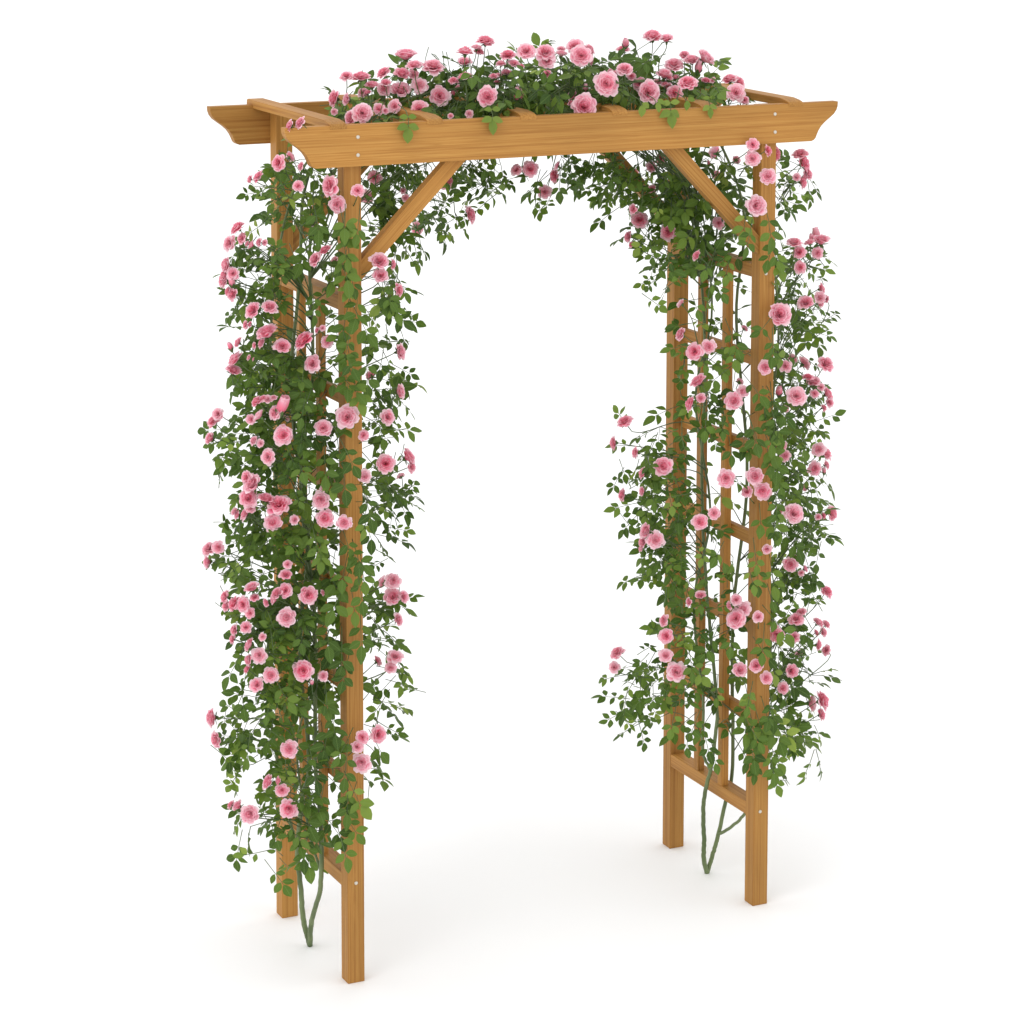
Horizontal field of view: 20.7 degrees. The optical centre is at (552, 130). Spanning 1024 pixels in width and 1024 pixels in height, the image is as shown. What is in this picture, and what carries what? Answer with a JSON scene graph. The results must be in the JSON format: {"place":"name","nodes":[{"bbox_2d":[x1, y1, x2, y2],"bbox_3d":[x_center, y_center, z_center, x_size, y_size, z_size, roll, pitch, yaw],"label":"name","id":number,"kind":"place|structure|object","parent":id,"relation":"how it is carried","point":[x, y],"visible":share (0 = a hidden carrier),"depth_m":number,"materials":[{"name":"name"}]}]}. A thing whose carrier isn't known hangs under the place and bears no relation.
{"place":"outdoors","nodes":[
{"label":"outdoors","id":0,"kind":"place"},
{"bbox_2d":[0,0,1023,1023],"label":"ground","id":1,"kind":"structure","parent":0,"point":[525,864],"depth_m":10.69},
{"bbox_2d":[197,35,533,946],"bbox_3d":[-0.356,0.907,6.998,1.188,2.282,0.588,-5,9,-41],"label":"climbing rose","id":2,"kind":"object","parent":1,"relation":"on","point":[279,621],"visible":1,"depth_m":6.68,"materials":[{"name":"green plant"}]},
{"bbox_2d":[207,83,837,983],"bbox_3d":[-0.074,0.970,7.176,1.498,2.112,0.570,-3,7,-26],"label":"garden arbor","id":3,"kind":"object","parent":1,"relation":"on","point":[447,145],"visible":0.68,"depth_m":7.00,"materials":[{"name":"brown wood"}]},
{"bbox_2d":[494,29,846,873],"bbox_3d":[0.303,0.872,7.316,1.182,2.286,0.665,-3,7,-26],"label":"climbing rose","id":4,"kind":"object","parent":1,"relation":"on","point":[590,85],"visible":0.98,"depth_m":7.17,"materials":[{"name":"green plant"}]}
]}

